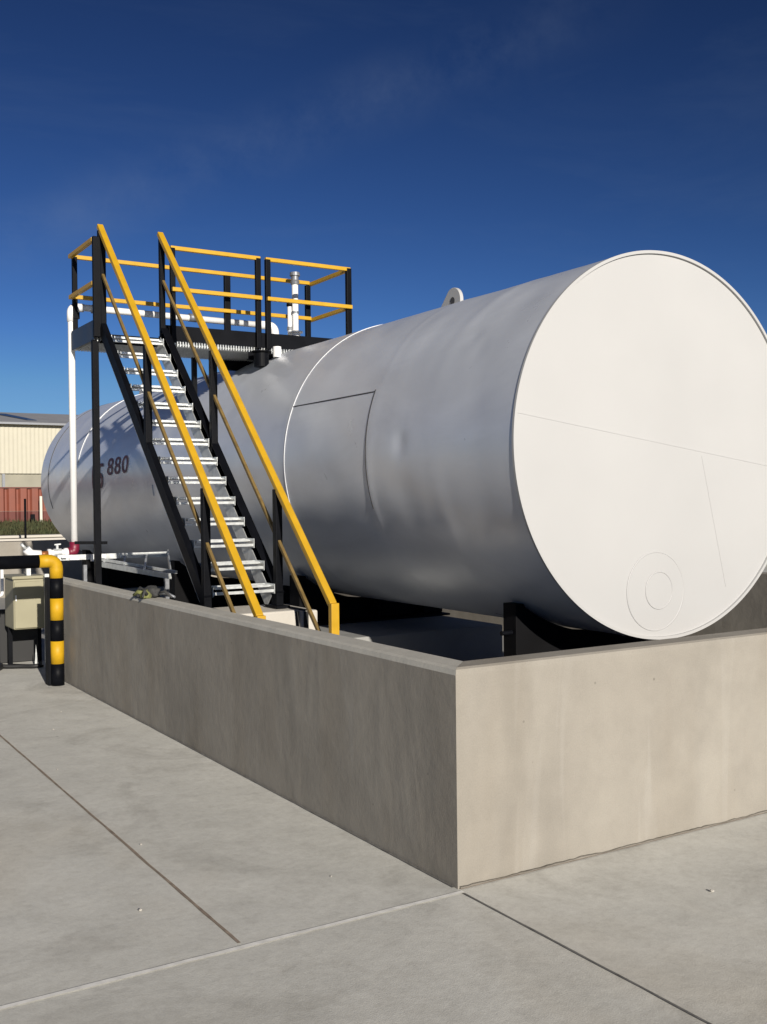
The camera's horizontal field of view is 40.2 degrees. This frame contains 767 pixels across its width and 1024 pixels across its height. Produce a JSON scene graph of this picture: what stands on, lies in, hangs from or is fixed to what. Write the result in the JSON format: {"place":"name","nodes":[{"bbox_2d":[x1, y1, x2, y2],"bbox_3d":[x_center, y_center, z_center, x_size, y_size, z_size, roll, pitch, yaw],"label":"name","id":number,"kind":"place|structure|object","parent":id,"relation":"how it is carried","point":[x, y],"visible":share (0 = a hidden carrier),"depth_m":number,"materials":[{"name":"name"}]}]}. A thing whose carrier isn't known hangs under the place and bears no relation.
{"place":"outdoors","nodes":[
{"label":"outdoors","id":0,"kind":"place"},
{"bbox_2d":[0,570,3,596],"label":"conduit","id":1,"kind":"object","parent":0,"point":[2,582],"visible":0.92,"depth_m":10.70,"materials":[{"name":"white plastic"}]},
{"bbox_2d":[0,537,54,538],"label":"verge","id":2,"kind":"structure","parent":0,"point":[31,537],"depth_m":55.15,"materials":[{"name":"beige concrete"}]},
{"bbox_2d":[0,534,62,537],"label":"kerb","id":3,"kind":"structure","parent":2,"relation":"on","point":[30,536],"depth_m":55.58,"materials":[{"name":"beige concrete"}]},
{"bbox_2d":[25,568,30,575],"bbox_3d":[-3.819,0.581,11.271,0.044,0.199,0.045,-1,1,-32],"label":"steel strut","id":4,"kind":"object","parent":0,"point":[28,571],"visible":0.36,"depth_m":11.25,"materials":[{"name":"white metal"}]},
{"bbox_2d":[0,518,59,535],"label":"grass bank","id":5,"kind":"structure","parent":0,"point":[29,533],"depth_m":60.40,"materials":[{"name":"green plant"}]},
{"bbox_2d":[0,487,50,521],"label":"sheet metal fence","id":6,"kind":"object","parent":5,"relation":"on","point":[12,503],"visible":0.03,"depth_m":67.66,"materials":[{"name":"red metal"}]},
{"bbox_2d":[30,514,34,522],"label":"marker post","id":7,"kind":"object","parent":5,"relation":"on","point":[32,516],"visible":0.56,"depth_m":66.69,"materials":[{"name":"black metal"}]},
{"bbox_2d":[39,496,42,521],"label":"white post","id":8,"kind":"object","parent":5,"relation":"on","point":[40,507],"visible":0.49,"depth_m":67.34,"materials":[{"name":"beige metal"}]},
{"bbox_2d":[119,586,163,597],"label":"concrete plinth","id":9,"kind":"structure","parent":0,"point":[133,589],"depth_m":17.03,"materials":[{"name":"grey concrete"}]},
{"bbox_2d":[82,550,167,587],"bbox_3d":[-4.072,0.910,17.294,1.720,0.624,0.480,-1,1,-32],"label":"tank saddle","id":10,"kind":"object","parent":9,"relation":"on","point":[117,578],"visible":0.22,"depth_m":17.04,"materials":[{"name":"black paint"}]},
{"bbox_2d":[0,598,503,660],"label":"bund floor","id":11,"kind":"structure","parent":0,"point":[2,603],"depth_m":13.54,"materials":[{"name":"concrete"}]},
{"bbox_2d":[57,549,176,598],"bbox_3d":[-2.470,1.046,10.607,1.208,1.244,1.639,-1,1,-32],"label":"cable tray","id":12,"kind":"object","parent":11,"relation":"on","point":[107,557],"visible":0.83,"depth_m":10.89,"materials":[{"name":"metal"}]},
{"bbox_2d":[68,236,352,584],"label":"access platform","id":13,"kind":"structure","parent":11,"relation":"on","point":[235,348],"depth_m":11.19,"materials":[{"name":"metal"}]},
{"bbox_2d":[67,304,278,541],"bbox_3d":[-2.281,-0.941,11.788,2.495,2.600,0.121,-1,1,-32],"label":"pipe","id":14,"kind":"object","parent":13,"relation":"attached to","point":[189,317],"visible":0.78,"depth_m":11.14,"materials":[{"name":"white metal"}]},
{"bbox_2d":[20,542,78,556],"bbox_3d":[-3.509,0.400,11.039,0.614,0.169,0.104,-1,1,-32],"label":"valve run","id":15,"kind":"object","parent":14,"relation":"attached to","point":[72,549],"visible":0.77,"depth_m":11.04,"materials":[{"name":"white metal"}]},
{"bbox_2d":[214,604,316,629],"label":"concrete block","id":16,"kind":"structure","parent":11,"relation":"on","point":[296,616],"depth_m":8.36,"materials":[{"name":"beige concrete"}]},
{"bbox_2d":[97,224,338,634],"bbox_3d":[-1.572,-0.936,9.038,0.740,3.834,3.698,-1,1,-32],"label":"access stair","id":17,"kind":"object","parent":16,"relation":"on","point":[267,575],"visible":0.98,"depth_m":9.08,"materials":[{"name":"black metal"}]},
{"bbox_2d":[0,565,766,1023],"bbox_3d":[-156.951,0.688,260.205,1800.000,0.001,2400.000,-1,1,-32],"label":"ground","id":18,"kind":"structure","parent":0,"point":[242,859],"depth_m":4.48,"materials":[{"name":"concrete"}]},
{"bbox_2d":[0,609,36,662],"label":"backing board","id":19,"kind":"object","parent":18,"relation":"on","point":[24,643],"visible":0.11,"depth_m":11.72,"materials":[{"name":"grey metal"}]},
{"bbox_2d":[2,660,40,667],"bbox_3d":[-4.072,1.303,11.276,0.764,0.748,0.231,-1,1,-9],"label":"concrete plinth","id":20,"kind":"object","parent":18,"relation":"on","point":[38,664],"visible":1,"depth_m":11.23,"materials":[{"name":"grey concrete"}]},
{"bbox_2d":[4,573,43,666],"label":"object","id":21,"kind":"object","parent":18,"relation":"on","point":[24,601],"visible":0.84,"depth_m":11.22,"materials":[{"name":"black metal"}]},
{"bbox_2d":[14,581,43,628],"bbox_3d":[-3.777,0.990,11.196,0.305,0.495,0.029,-1,1,-32],"label":"door","id":22,"kind":"structure","parent":21,"relation":"in","point":[29,596],"depth_m":11.19,"materials":[{"name":"beige paint"}]},
{"bbox_2d":[0,554,64,685],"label":"safety barrier","id":23,"kind":"object","parent":18,"relation":"on","point":[54,628],"visible":1,"depth_m":10.16,"materials":[{"name":"black metal"}]},
{"bbox_2d":[0,537,64,540],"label":"kerb","id":24,"kind":"structure","parent":18,"relation":"on","point":[29,539],"depth_m":50.88,"materials":[{"name":"beige concrete"}]},
{"bbox_2d":[24,499,26,537],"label":"black post","id":25,"kind":"object","parent":24,"relation":"on","point":[25,530],"visible":1,"depth_m":50.95,"materials":[{"name":"metal"}]},
{"bbox_2d":[44,574,48,669],"bbox_3d":[-3.590,1.170,11.192,0.044,1.020,0.045,-1,1,-32],"label":"steel strut","id":26,"kind":"object","parent":18,"relation":"on","point":[46,575],"visible":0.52,"depth_m":11.19,"materials":[{"name":"grey metal"}]},
{"bbox_2d":[0,540,216,597],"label":"concrete wall","id":27,"kind":"structure","parent":18,"relation":"on","point":[72,569],"depth_m":20.21,"materials":[{"name":"grey concrete"}]},
{"bbox_2d":[0,735,240,942],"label":"paving joint","id":28,"kind":"object","parent":18,"relation":"on","point":[164,877],"visible":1,"depth_m":5.25,"materials":[{"name":"grey concrete"}]},
{"bbox_2d":[0,890,463,1008],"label":"paving joint","id":29,"kind":"object","parent":18,"relation":"on","point":[200,957],"visible":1,"depth_m":4.10,"materials":[{"name":"grey concrete"}]},
{"bbox_2d":[65,681,453,886],"bbox_3d":[-1.590,1.690,7.857,0.013,0.001,7.280,-1,1,-32],"label":"paving joint","id":30,"kind":"object","parent":18,"relation":"on","point":[283,797],"visible":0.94,"depth_m":6.11,"materials":[{"name":"grey concrete"}]},
{"bbox_2d":[63,577,462,888],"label":"concrete wall","id":31,"kind":"structure","parent":18,"relation":"on","point":[355,736],"depth_m":6.11,"materials":[{"name":"grey concrete"}]},
{"bbox_2d":[133,585,175,598],"bbox_3d":[-1.878,0.642,8.469,0.232,0.096,0.520,-1,1,-32],"label":"work glove","id":32,"kind":"object","parent":31,"relation":"on","point":[151,591],"visible":1,"depth_m":8.40,"materials":[{"name":"grey fabric"}]},
{"bbox_2d":[222,572,766,636],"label":"concrete wall","id":33,"kind":"structure","parent":18,"relation":"on","point":[748,611],"depth_m":10.63,"materials":[{"name":"grey concrete"}]},
{"bbox_2d":[463,893,711,1023],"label":"paving joint","id":34,"kind":"object","parent":18,"relation":"on","point":[679,1007],"visible":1,"depth_m":3.97,"materials":[{"name":"grey concrete"}]},
{"bbox_2d":[456,628,766,888],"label":"concrete wall","id":35,"kind":"structure","parent":18,"relation":"on","point":[562,755],"depth_m":5.21,"materials":[{"name":"beige concrete"}]},
{"bbox_2d":[460,810,766,887],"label":"mortar line","id":36,"kind":"object","parent":18,"relation":"on","point":[580,857],"visible":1,"depth_m":5.20,"materials":[{"name":"concrete"}]},
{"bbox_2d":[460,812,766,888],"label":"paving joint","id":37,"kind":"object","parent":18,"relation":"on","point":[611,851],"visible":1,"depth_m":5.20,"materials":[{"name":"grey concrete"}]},
{"bbox_2d":[0,0,766,414],"label":"sky","id":38,"kind":"structure","parent":0,"point":[423,149],"materials":[{"name":"blue"}]},
{"bbox_2d":[319,616,502,660],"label":"floor","id":39,"kind":"structure","parent":0,"point":[460,639],"depth_m":10.05,"materials":[{"name":"grey concrete"}]},
{"bbox_2d":[290,575,449,624],"bbox_3d":[-0.152,0.866,10.924,1.720,0.484,0.480,-1,1,-32],"label":"tank saddle","id":40,"kind":"object","parent":39,"relation":"on","point":[357,609],"visible":0.45,"depth_m":10.71,"materials":[{"name":"black paint"}]},
{"bbox_3d":[1.556,1.509,8.167,1.970,0.295,0.550,-1,1,-32],"label":"concrete plinth","id":41,"kind":"object","parent":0,"visible":0},
{"bbox_2d":[500,602,653,656],"bbox_3d":[1.594,1.004,8.000,1.776,0.711,0.410,-1,1,-32],"label":"tank saddle","id":42,"kind":"object","parent":41,"relation":"on","point":[526,631],"visible":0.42,"depth_m":7.65,"materials":[{"name":"black paint"}]},
{"bbox_3d":[-1.932,1.436,13.858,2.900,0.395,0.700,-1,1,-32],"label":"concrete plinth","id":43,"kind":"object","parent":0,"visible":0},
{"bbox_2d":[169,560,289,607],"bbox_3d":[-1.975,0.924,13.888,1.720,0.624,0.480,-1,1,-32],"label":"tank saddle","id":44,"kind":"object","parent":43,"relation":"on","point":[181,588],"visible":0.3,"depth_m":13.51,"materials":[{"name":"black paint"}]},
{"bbox_2d":[41,250,766,639],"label":"storage tank","id":45,"kind":"object","parent":44,"relation":"on","point":[583,448],"visible":0.81,"depth_m":7.61,"materials":[{"name":"silver metal"}]},
{"bbox_2d":[251,346,280,367],"bbox_3d":[-1.254,-1.655,11.186,0.325,0.220,0.220,-1,1,-32],"label":"tank nozzle","id":46,"kind":"object","parent":45,"relation":"on","point":[261,358],"visible":0.94,"depth_m":11.10,"materials":[{"name":"black metal"}]},
{"bbox_2d":[286,303,291,349],"bbox_3d":[-1.096,-2.154,12.303,0.080,0.650,0.080,-1,1,-32],"label":"vent pipe","id":47,"kind":"object","parent":45,"relation":"on","point":[289,310],"visible":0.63,"depth_m":12.28,"materials":[{"name":"white metal"}]},
{"bbox_2d":[288,272,302,335],"bbox_3d":[-1.032,-2.314,12.271,0.168,0.970,0.168,-1,1,-32],"label":"vent pipe","id":48,"kind":"object","parent":45,"relation":"on","point":[294,282],"visible":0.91,"depth_m":12.24,"materials":[{"name":"white metal"}]},
{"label":"yard terrace","id":49,"kind":"structure","parent":0,"visible":0},
{"bbox_2d":[0,412,77,511],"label":"warehouse","id":50,"kind":"structure","parent":49,"relation":"on","point":[26,439],"depth_m":100.94,"materials":[{"name":"beige metal"}]}
]}

